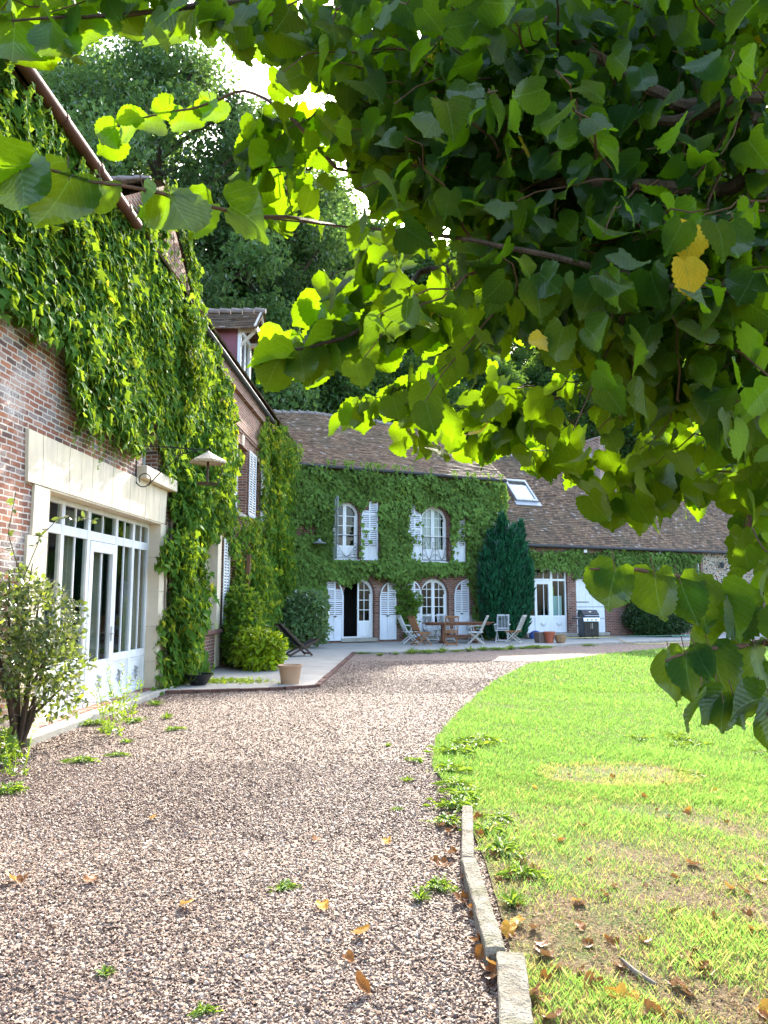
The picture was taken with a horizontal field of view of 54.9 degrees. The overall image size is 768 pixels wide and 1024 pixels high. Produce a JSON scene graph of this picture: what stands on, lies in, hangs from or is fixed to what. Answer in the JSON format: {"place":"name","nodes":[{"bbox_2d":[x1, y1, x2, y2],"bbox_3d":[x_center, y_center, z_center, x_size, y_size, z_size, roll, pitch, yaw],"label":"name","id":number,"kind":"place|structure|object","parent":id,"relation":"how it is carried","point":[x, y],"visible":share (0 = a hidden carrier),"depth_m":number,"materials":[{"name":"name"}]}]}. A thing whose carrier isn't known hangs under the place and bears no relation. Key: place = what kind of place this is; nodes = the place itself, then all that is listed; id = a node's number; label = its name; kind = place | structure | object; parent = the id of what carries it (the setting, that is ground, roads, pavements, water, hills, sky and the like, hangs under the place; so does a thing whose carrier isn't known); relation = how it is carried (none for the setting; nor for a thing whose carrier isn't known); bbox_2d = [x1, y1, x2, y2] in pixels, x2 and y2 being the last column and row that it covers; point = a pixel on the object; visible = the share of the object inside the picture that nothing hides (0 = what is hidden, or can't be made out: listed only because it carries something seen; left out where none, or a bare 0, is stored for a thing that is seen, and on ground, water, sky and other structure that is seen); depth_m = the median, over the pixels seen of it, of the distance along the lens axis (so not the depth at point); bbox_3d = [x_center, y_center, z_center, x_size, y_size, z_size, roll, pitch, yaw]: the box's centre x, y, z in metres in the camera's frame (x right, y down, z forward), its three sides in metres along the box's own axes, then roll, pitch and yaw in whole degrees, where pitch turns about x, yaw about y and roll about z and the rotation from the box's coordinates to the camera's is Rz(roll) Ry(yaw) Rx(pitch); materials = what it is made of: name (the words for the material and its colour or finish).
{"place":"outdoors","nodes":[
{"label":"outdoors","id":0,"kind":"place"},
{"bbox_2d":[220,583,270,668],"bbox_3d":[-3.267,2.702,17.459,1.247,2.052,1.974,0,-7,0],"label":"terrace shrub","id":1,"kind":"object","parent":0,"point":[246,610],"visible":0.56,"depth_m":17.18,"materials":[{"name":"green plant"}]},
{"bbox_2d":[0,638,766,1023],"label":"gravel path","id":2,"kind":"structure","parent":0,"point":[526,654],"depth_m":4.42,"materials":[{"name":"grey gravel"}]},
{"bbox_2d":[0,726,24,765],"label":"weed clump","id":3,"kind":"object","parent":2,"relation":"on","point":[11,746],"visible":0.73,"depth_m":7.33,"materials":[{"name":"green plant"}]},
{"bbox_2d":[0,781,29,794],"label":"weed","id":4,"kind":"object","parent":2,"relation":"on","point":[17,787],"visible":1,"depth_m":6.17,"materials":[{"name":"green plant"}]},
{"bbox_2d":[0,722,36,775],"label":"tall weed","id":5,"kind":"object","parent":2,"relation":"on","point":[8,756],"visible":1,"depth_m":6.79,"materials":[{"name":"green plant"}]},
{"bbox_2d":[0,562,97,749],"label":"evergreen bush","id":6,"kind":"object","parent":2,"relation":"on","point":[25,645],"visible":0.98,"depth_m":7.85,"materials":[{"name":"green plant"}]},
{"bbox_2d":[5,492,118,713],"bbox_3d":[-3.632,1.082,8.323,0.230,2.480,1.457,-5,-9,38],"label":"rose sprig","id":7,"kind":"object","parent":6,"relation":"attached to","point":[10,502],"visible":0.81,"depth_m":8.18,"materials":[{"name":"green plant"}]},
{"bbox_2d":[59,754,101,762],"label":"weed","id":8,"kind":"object","parent":2,"relation":"on","point":[85,758],"visible":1,"depth_m":7.32,"materials":[{"name":"green plant"}]},
{"bbox_2d":[79,718,112,725],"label":"weed","id":9,"kind":"object","parent":2,"relation":"on","point":[89,722],"visible":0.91,"depth_m":9.51,"materials":[{"name":"green plant"}]},
{"bbox_2d":[96,964,115,976],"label":"grass tuft","id":10,"kind":"object","parent":2,"relation":"on","point":[105,969],"visible":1,"depth_m":3.19,"materials":[{"name":"green plant"}]},
{"bbox_2d":[93,674,130,735],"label":"tall weed","id":11,"kind":"object","parent":2,"relation":"on","point":[108,722],"visible":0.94,"depth_m":8.79,"materials":[{"name":"green plant"}]},
{"bbox_2d":[103,659,143,719],"bbox_3d":[-3.588,2.439,10.262,0.475,0.847,0.596,7,-9,-44],"label":"tall weed","id":12,"kind":"object","parent":2,"relation":"on","point":[129,699],"visible":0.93,"depth_m":10.21,"materials":[{"name":"green plant"}]},
{"bbox_2d":[187,1001,223,1017],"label":"weed","id":13,"kind":"object","parent":2,"relation":"on","point":[200,1009],"visible":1,"depth_m":2.88,"materials":[{"name":"green plant"}]},
{"bbox_2d":[267,878,302,892],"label":"weed","id":14,"kind":"object","parent":2,"relation":"on","point":[285,885],"visible":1,"depth_m":4.13,"materials":[{"name":"green plant"}]},
{"bbox_2d":[315,899,328,909],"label":"fallen leaf","id":15,"kind":"object","parent":2,"relation":"on","point":[323,904],"visible":1,"depth_m":3.85,"materials":[{"name":"yellow plant"}]},
{"bbox_2d":[342,949,353,961],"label":"fallen leaf","id":16,"kind":"object","parent":2,"relation":"on","point":[349,957],"visible":1,"depth_m":3.29,"materials":[{"name":"brown plant"}]},
{"bbox_2d":[354,970,372,993],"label":"fallen leaf","id":17,"kind":"object","parent":2,"relation":"on","point":[362,982],"visible":1,"depth_m":3.04,"materials":[{"name":"orange plant"}]},
{"bbox_2d":[409,886,431,900],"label":"grass tuft","id":18,"kind":"object","parent":2,"relation":"on","point":[422,893],"visible":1,"depth_m":3.98,"materials":[{"name":"green plant"}]},
{"bbox_2d":[413,873,459,892],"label":"weed","id":19,"kind":"object","parent":2,"relation":"on","point":[435,883],"visible":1,"depth_m":4.11,"materials":[{"name":"green plant"}]},
{"bbox_2d":[420,810,461,827],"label":"weed","id":20,"kind":"object","parent":2,"relation":"on","point":[446,819],"visible":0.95,"depth_m":5.30,"materials":[{"name":"green plant"}]},
{"bbox_2d":[422,795,476,812],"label":"weed","id":21,"kind":"object","parent":2,"relation":"on","point":[452,804],"visible":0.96,"depth_m":5.66,"materials":[{"name":"green plant"}]},
{"bbox_2d":[461,805,473,857],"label":"kerb block","id":22,"kind":"structure","parent":2,"relation":"on","point":[467,845],"depth_m":4.81,"materials":[{"name":"stone"}]},
{"bbox_2d":[474,944,484,960],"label":"fallen leaf","id":23,"kind":"object","parent":2,"relation":"on","point":[479,953],"visible":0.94,"depth_m":3.30,"materials":[{"name":"brown plant"}]},
{"bbox_2d":[461,857,504,965],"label":"kerb block","id":24,"kind":"structure","parent":2,"relation":"on","point":[487,929],"depth_m":3.63,"materials":[{"name":"stone"}]},
{"bbox_2d":[496,951,533,1023],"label":"kerb block","id":25,"kind":"structure","parent":2,"relation":"on","point":[514,1003],"depth_m":2.88,"materials":[{"name":"stone"}]},
{"bbox_2d":[620,603,692,636],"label":"clipped bush","id":26,"kind":"object","parent":2,"relation":"on","point":[644,623],"visible":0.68,"depth_m":31.40,"materials":[{"name":"green plant"}]},
{"bbox_2d":[62,0,766,347],"label":"sky","id":27,"kind":"structure","parent":0,"point":[254,79],"materials":[{"name":"white"}]},
{"bbox_2d":[170,633,763,691],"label":"terrace","id":28,"kind":"structure","parent":0,"point":[321,661],"depth_m":22.02,"materials":[{"name":"concrete"}]},
{"bbox_2d":[184,672,213,685],"bbox_3d":[-3.420,3.084,13.631,0.540,0.200,0.540,0,-7,0],"label":"bowl planter","id":29,"kind":"object","parent":28,"relation":"on","point":[203,678],"visible":0.92,"depth_m":13.47,"materials":[{"name":"black plastic"}]},
{"bbox_2d":[187,676,278,683],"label":"ground cover","id":30,"kind":"object","parent":28,"relation":"on","point":[224,680],"visible":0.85,"depth_m":14.00,"materials":[{"name":"green plant"}]},
{"bbox_2d":[245,554,250,588],"bbox_3d":[-3.460,2.382,18.508,0.125,2.656,0.265,-5,-8,33],"label":"wooden post","id":31,"kind":"object","parent":28,"relation":"on","point":[248,561],"visible":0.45,"depth_m":18.64,"materials":[{"name":"brown wood"}]},
{"bbox_2d":[228,624,288,671],"bbox_3d":[-2.821,3.086,16.625,1.335,1.129,1.253,-3,-7,25],"label":"golden shrub","id":32,"kind":"object","parent":28,"relation":"on","point":[264,650],"visible":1,"depth_m":16.34,"materials":[{"name":"green plant"}]},
{"bbox_2d":[165,652,355,693],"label":"terrace kerb","id":33,"kind":"structure","parent":28,"relation":"on","point":[323,679],"depth_m":13.15,"materials":[{"name":"brick"}]},
{"bbox_2d":[278,664,302,684],"bbox_3d":[-1.760,3.039,13.858,0.462,0.344,0.462,0,-7,0],"label":"planter","id":34,"kind":"object","parent":28,"relation":"on","point":[289,674],"visible":1,"depth_m":13.70,"materials":[{"name":"beige ceramic"}]},
{"bbox_2d":[274,623,318,656],"bbox_3d":[-2.423,3.553,20.623,1.172,0.919,0.534,4,-8,-28],"label":"deck chair","id":35,"kind":"object","parent":28,"relation":"on","point":[283,629],"visible":0.95,"depth_m":20.51,"materials":[{"name":"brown wood"}]},
{"bbox_2d":[278,588,334,647],"bbox_3d":[-2.581,3.453,24.036,1.955,1.983,1.482,0,-7,0],"label":"corner shrub","id":36,"kind":"object","parent":28,"relation":"on","point":[305,618],"visible":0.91,"depth_m":23.78,"materials":[{"name":"green plant"}]},
{"bbox_2d":[397,615,419,643],"bbox_3d":[0.865,4.229,26.622,0.741,1.030,0.585,2,-7,-15],"label":"garden chair","id":37,"kind":"object","parent":28,"relation":"on","point":[401,622],"visible":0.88,"depth_m":26.47,"materials":[{"name":"white wood"}]},
{"bbox_2d":[395,587,424,641],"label":"climbing rose","id":38,"kind":"object","parent":28,"relation":"on","point":[413,602],"visible":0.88,"depth_m":27.72,"materials":[{"name":"green plant"}]},
{"bbox_2d":[407,616,431,645],"bbox_3d":[1.229,4.110,25.617,0.741,1.030,0.460,4,-8,-28],"label":"garden chair","id":39,"kind":"object","parent":28,"relation":"on","point":[413,623],"visible":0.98,"depth_m":25.51,"materials":[{"name":"brown wood"}]},
{"bbox_2d":[421,614,438,640],"bbox_3d":[1.760,4.427,28.279,0.585,1.030,0.741,2,-7,-20],"label":"garden chair","id":40,"kind":"object","parent":28,"relation":"on","point":[426,627],"visible":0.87,"depth_m":28.33,"materials":[{"name":"white wood"}]},
{"bbox_2d":[436,614,454,640],"bbox_3d":[2.378,4.457,28.526,0.585,1.030,0.741,3,-7,-22],"label":"garden chair","id":41,"kind":"object","parent":28,"relation":"on","point":[442,619],"visible":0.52,"depth_m":28.72,"materials":[{"name":"white wood"}]},
{"bbox_2d":[443,616,458,645],"bbox_3d":[2.302,4.082,25.388,0.460,1.030,0.742,0,-7,-2],"label":"garden chair","id":42,"kind":"object","parent":28,"relation":"on","point":[451,630],"visible":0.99,"depth_m":25.23,"materials":[{"name":"brown wood"}]},
{"bbox_2d":[422,622,493,642],"bbox_3d":[2.720,4.397,26.969,2.840,0.750,1.120,2,-7,-18],"label":"garden table","id":43,"kind":"object","parent":28,"relation":"on","point":[442,624],"visible":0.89,"depth_m":26.71,"materials":[{"name":"brown wood"}]},
{"bbox_2d":[467,615,488,644],"bbox_3d":[3.335,4.182,26.224,0.741,1.030,0.585,-2,-7,15],"label":"garden chair","id":44,"kind":"object","parent":28,"relation":"on","point":[478,633],"visible":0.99,"depth_m":26.05,"materials":[{"name":"white wood"}]},
{"bbox_2d":[494,614,510,641],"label":"garden chair","id":45,"kind":"object","parent":28,"relation":"on","point":[501,615],"visible":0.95,"depth_m":27.84,"materials":[{"name":"white wood"}]},
{"bbox_2d":[476,510,538,639],"bbox_3d":[4.823,2.452,28.928,2.737,5.175,1.754,5,-8,-35],"label":"yew tree","id":46,"kind":"object","parent":28,"relation":"on","point":[506,573],"visible":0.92,"depth_m":28.47,"materials":[{"name":"green plant"}]},
{"bbox_2d":[504,615,526,643],"bbox_3d":[4.771,4.252,26.808,0.741,1.030,0.460,-4,-8,28],"label":"garden chair","id":47,"kind":"object","parent":28,"relation":"on","point":[521,622],"visible":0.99,"depth_m":26.70,"materials":[{"name":"white wood"}]},
{"bbox_2d":[533,632,545,642],"bbox_3d":[5.720,4.598,27.096,0.340,0.380,0.340,3,-7,-24],"label":"flower pot","id":48,"kind":"object","parent":28,"relation":"on","point":[539,637],"visible":0.95,"depth_m":26.97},
{"bbox_2d":[543,631,554,642],"bbox_3d":[6.030,4.566,26.949,0.430,0.410,0.430,0,-7,0],"label":"flower pot","id":49,"kind":"object","parent":28,"relation":"on","point":[549,636],"visible":0.98,"depth_m":26.81,"materials":[{"name":"ceramic"}]},
{"bbox_2d":[352,637,764,653],"bbox_3d":[10.544,4.977,28.119,25.921,0.156,0.880,4,-8,-29],"label":"terrace border","id":50,"kind":"object","parent":28,"relation":"on","point":[404,652],"visible":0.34,"depth_m":26.46,"materials":[{"name":"grey stone"}]},
{"bbox_2d":[572,610,604,638],"bbox_3d":[8.346,4.567,30.131,1.240,1.160,0.650,1,-7,-10],"label":"barbecue","id":51,"kind":"object","parent":28,"relation":"on","point":[588,622],"visible":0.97,"depth_m":29.92,"materials":[{"name":"black metal"}]},
{"bbox_2d":[584,621,590,635],"bbox_3d":[8.226,4.689,29.841,0.300,0.590,0.052,1,-7,-10],"label":"door","id":52,"kind":"structure","parent":51,"relation":"in","point":[587,624],"depth_m":29.85,"materials":[{"name":"black metal"}]},
{"bbox_2d":[591,621,598,634],"bbox_3d":[8.541,4.696,29.899,0.300,0.590,0.052,1,-7,-10],"label":"door","id":53,"kind":"structure","parent":51,"relation":"in","point":[595,627],"depth_m":29.92,"materials":[{"name":"black metal"}]},
{"bbox_2d":[431,646,767,1023],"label":"lawn","id":54,"kind":"structure","parent":0,"point":[699,892],"depth_m":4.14,"materials":[{"name":"green plant"}]},
{"bbox_2d":[0,0,767,749],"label":"lime tree","id":55,"kind":"object","parent":54,"relation":"on","point":[584,182],"visible":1,"depth_m":1.71,"materials":[{"name":"green plant"}]},
{"bbox_2d":[425,760,473,772],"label":"weed","id":56,"kind":"object","parent":54,"relation":"on","point":[453,767],"visible":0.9,"depth_m":6.81,"materials":[{"name":"green plant"}]},
{"bbox_2d":[423,743,476,757],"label":"weed","id":57,"kind":"object","parent":54,"relation":"on","point":[468,749],"visible":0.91,"depth_m":7.64,"materials":[{"name":"green plant"}]},
{"bbox_2d":[430,776,477,787],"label":"weed","id":58,"kind":"object","parent":54,"relation":"on","point":[448,782],"visible":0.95,"depth_m":6.33,"materials":[{"name":"green plant"}]},
{"bbox_2d":[436,786,490,804],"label":"weed","id":59,"kind":"object","parent":54,"relation":"on","point":[462,792],"visible":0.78,"depth_m":5.98,"materials":[{"name":"green plant"}]},
{"bbox_2d":[450,737,497,747],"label":"weed","id":60,"kind":"object","parent":54,"relation":"on","point":[478,743],"visible":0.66,"depth_m":8.06,"materials":[{"name":"green plant"}]},
{"bbox_2d":[455,733,506,742],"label":"weed","id":61,"kind":"object","parent":54,"relation":"on","point":[485,738],"visible":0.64,"depth_m":8.31,"materials":[{"name":"green plant"}]},
{"bbox_2d":[459,821,507,837],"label":"weed","id":62,"kind":"object","parent":54,"relation":"on","point":[498,827],"visible":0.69,"depth_m":5.07,"materials":[{"name":"green plant"}]},
{"bbox_2d":[479,810,516,824],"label":"weed","id":63,"kind":"object","parent":54,"relation":"on","point":[495,816],"visible":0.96,"depth_m":5.36,"materials":[{"name":"green plant"}]},
{"bbox_2d":[474,836,527,859],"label":"weed","id":64,"kind":"object","parent":54,"relation":"on","point":[499,845],"visible":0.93,"depth_m":4.64,"materials":[{"name":"green plant"}]},
{"bbox_2d":[501,919,516,938],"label":"fallen leaf","id":65,"kind":"object","parent":54,"relation":"on","point":[506,926],"visible":1,"depth_m":3.54,"materials":[{"name":"yellow plant"}]},
{"bbox_2d":[497,887,527,906],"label":"grass tuft","id":66,"kind":"object","parent":54,"relation":"on","point":[515,899],"visible":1,"depth_m":3.88,"materials":[{"name":"green plant"}]},
{"bbox_2d":[494,860,553,879],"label":"weed","id":67,"kind":"object","parent":54,"relation":"on","point":[523,871],"visible":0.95,"depth_m":4.26,"materials":[{"name":"green plant"}]},
{"bbox_2d":[541,1008,564,1017],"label":"fallen leaf","id":68,"kind":"object","parent":54,"relation":"on","point":[558,1012],"visible":0.99,"depth_m":2.77,"materials":[{"name":"brown plant"}]},
{"bbox_2d":[584,970,603,992],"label":"fallen leaf","id":69,"kind":"object","parent":54,"relation":"on","point":[592,979],"visible":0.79,"depth_m":3.05,"materials":[{"name":"brown plant"}]},
{"bbox_2d":[615,982,639,1003],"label":"fallen leaf","id":70,"kind":"object","parent":54,"relation":"on","point":[621,987],"visible":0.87,"depth_m":2.96,"materials":[{"name":"yellow plant"}]},
{"bbox_2d":[620,958,656,985],"bbox_3d":[1.075,1.954,3.141,0.028,0.022,0.217,3,-7,-21],"label":"dry stick","id":71,"kind":"object","parent":54,"relation":"on","point":[635,971],"visible":1,"depth_m":3.13,"materials":[{"name":"grey wood"}]},
{"bbox_2d":[643,998,666,1021],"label":"fallen leaf","id":72,"kind":"object","parent":54,"relation":"on","point":[648,1004],"visible":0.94,"depth_m":2.83,"materials":[{"name":"brown plant"}]},
{"bbox_2d":[756,998,767,1011],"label":"fallen leaf","id":73,"kind":"object","parent":54,"relation":"on","point":[764,1004],"visible":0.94,"depth_m":2.88,"materials":[{"name":"yellow plant"}]},
{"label":"ground","id":74,"kind":"structure","parent":0,"visible":0},
{"bbox_2d":[0,59,292,746],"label":"brick house","id":75,"kind":"structure","parent":74,"relation":"on","point":[103,566],"depth_m":10.96,"materials":[{"name":"brick"}]},
{"bbox_2d":[0,58,245,695],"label":"climbing ivy","id":76,"kind":"object","parent":75,"relation":"attached to","point":[200,386],"visible":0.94,"depth_m":11.71,"materials":[{"name":"green plant"}]},
{"bbox_2d":[135,445,226,486],"bbox_3d":[-3.264,-0.958,11.993,1.441,1.159,0.528,0,-7,2],"label":"wall lamp","id":77,"kind":"object","parent":75,"relation":"attached to","point":[207,458],"visible":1,"depth_m":11.92,"materials":[{"name":"white metal"}]},
{"bbox_2d":[219,416,303,667],"bbox_3d":[-3.236,0.625,21.936,1.041,7.440,9.477,0,-7,2],"label":"climbing ivy","id":78,"kind":"object","parent":75,"relation":"attached to","point":[268,569],"visible":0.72,"depth_m":22.35,"materials":[{"name":"green plant"}]},
{"bbox_2d":[273,409,753,642],"bbox_3d":[4.314,0.796,34.357,28.200,10.350,8.980,3,-7,-24],"label":"farmhouse","id":79,"kind":"object","parent":74,"relation":"on","point":[542,507],"visible":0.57,"depth_m":30.44,"materials":[{"name":"brick"}]},
{"bbox_2d":[333,502,358,559],"bbox_3d":[-1.438,0.683,27.497,1.050,2.170,0.290,3,-7,-24],"label":"window","id":80,"kind":"structure","parent":79,"relation":"in","point":[344,551],"depth_m":27.60,"materials":[{"name":"white paint"}]},
{"bbox_2d":[343,580,372,637],"bbox_3d":[-1.102,3.562,27.693,1.250,2.240,0.633,3,-7,-24],"label":"door","id":81,"kind":"structure","parent":79,"relation":"in","point":[364,628],"depth_m":27.55,"materials":[{"name":"white paint"}]},
{"bbox_2d":[289,459,509,644],"bbox_3d":[0.548,1.606,27.843,10.266,6.904,0.879,3,-7,-24],"label":"climbing ivy","id":82,"kind":"object","parent":79,"relation":"attached to","point":[392,565],"visible":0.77,"depth_m":27.89,"materials":[{"name":"green plant"}]},
{"bbox_2d":[421,579,446,635],"bbox_3d":[1.895,3.703,28.793,1.220,2.220,0.063,3,-7,-24],"label":"french door","id":83,"kind":"structure","parent":79,"relation":"in","point":[432,581],"depth_m":28.80,"materials":[{"name":"white paint"}]},
{"bbox_2d":[421,506,448,561],"bbox_3d":[1.953,0.856,29.034,1.200,2.190,0.290,3,-7,-24],"label":"window","id":84,"kind":"structure","parent":79,"relation":"in","point":[432,554],"depth_m":29.11,"materials":[{"name":"white paint"}]},
{"bbox_2d":[504,479,541,505],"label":"roof window","id":85,"kind":"structure","parent":79,"relation":"in","point":[523,495],"depth_m":33.15,"materials":[{"name":"metal"}]},
{"bbox_2d":[527,568,566,632],"bbox_3d":[6.730,3.697,30.942,2.130,2.680,0.170,3,-7,-24],"label":"kitchen door","id":86,"kind":"structure","parent":79,"relation":"in","point":[555,621],"depth_m":30.99,"materials":[{"name":"white paint"}]},
{"bbox_2d":[576,573,604,632],"bbox_3d":[8.865,3.905,31.800,1.526,2.530,0.062,3,-7,-24],"label":"stable door","id":87,"kind":"structure","parent":79,"relation":"in","point":[584,601],"depth_m":31.73,"materials":[{"name":"white paint"}]},
{"bbox_2d":[528,548,703,605],"bbox_3d":[9.869,2.866,32.101,11.238,2.656,0.564,3,-7,-24],"label":"climbing ivy","id":88,"kind":"object","parent":79,"relation":"attached to","point":[550,558],"visible":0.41,"depth_m":32.15,"materials":[{"name":"green plant"}]},
{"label":"hill","id":89,"kind":"structure","parent":0,"visible":0},
{"bbox_2d":[36,39,190,183],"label":"hill tree","id":90,"kind":"object","parent":89,"relation":"on","point":[88,54],"visible":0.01,"depth_m":47.11,"materials":[{"name":"green plant"}]},
{"bbox_2d":[37,28,315,400],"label":"hill tree","id":91,"kind":"object","parent":89,"relation":"on","point":[152,71],"visible":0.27,"depth_m":41.64,"materials":[{"name":"green plant"}]},
{"bbox_2d":[183,206,303,408],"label":"hill tree","id":92,"kind":"object","parent":89,"relation":"on","point":[241,293],"depth_m":49.24,"materials":[{"name":"green plant"}]},
{"bbox_2d":[166,93,369,413],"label":"hill tree","id":93,"kind":"object","parent":89,"relation":"on","point":[332,242],"visible":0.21,"depth_m":45.35,"materials":[{"name":"green plant"}]},
{"bbox_2d":[270,167,407,405],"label":"hill tree","id":94,"kind":"object","parent":89,"relation":"on","point":[351,263],"visible":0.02,"depth_m":54.60,"materials":[{"name":"green plant"}]},
{"bbox_2d":[280,369,398,422],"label":"hill tree","id":95,"kind":"object","parent":89,"relation":"on","point":[373,387],"visible":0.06,"depth_m":46.86,"materials":[{"name":"green plant"}]},
{"bbox_2d":[346,213,452,375],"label":"hill tree","id":96,"kind":"object","parent":89,"relation":"on","point":[382,223],"visible":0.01,"depth_m":61.04,"materials":[{"name":"green plant"}]},
{"bbox_2d":[377,350,477,441],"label":"hill tree","id":97,"kind":"object","parent":89,"relation":"on","point":[453,394],"visible":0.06,"depth_m":50.13,"materials":[{"name":"green plant"}]},
{"bbox_2d":[405,236,499,390],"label":"hill tree","id":98,"kind":"object","parent":89,"relation":"on","point":[484,350],"visible":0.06,"depth_m":63.40,"materials":[{"name":"green plant"}]},
{"bbox_2d":[457,354,547,449],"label":"hill tree","id":99,"kind":"object","parent":89,"relation":"on","point":[506,369],"visible":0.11,"depth_m":53.77,"materials":[{"name":"green plant"}]},
{"bbox_2d":[480,342,531,373],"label":"hill tree","id":100,"kind":"object","parent":89,"relation":"on","point":[517,357],"visible":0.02,"depth_m":77.36,"materials":[{"name":"green plant"}]},
{"bbox_2d":[519,348,634,439],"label":"hill tree","id":101,"kind":"object","parent":89,"relation":"on","point":[538,373],"visible":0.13,"depth_m":57.25,"materials":[{"name":"green plant"}]},
{"bbox_2d":[573,415,668,461],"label":"hill tree","id":102,"kind":"object","parent":89,"relation":"on","point":[627,448],"visible":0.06,"depth_m":57.88,"materials":[{"name":"green plant"}]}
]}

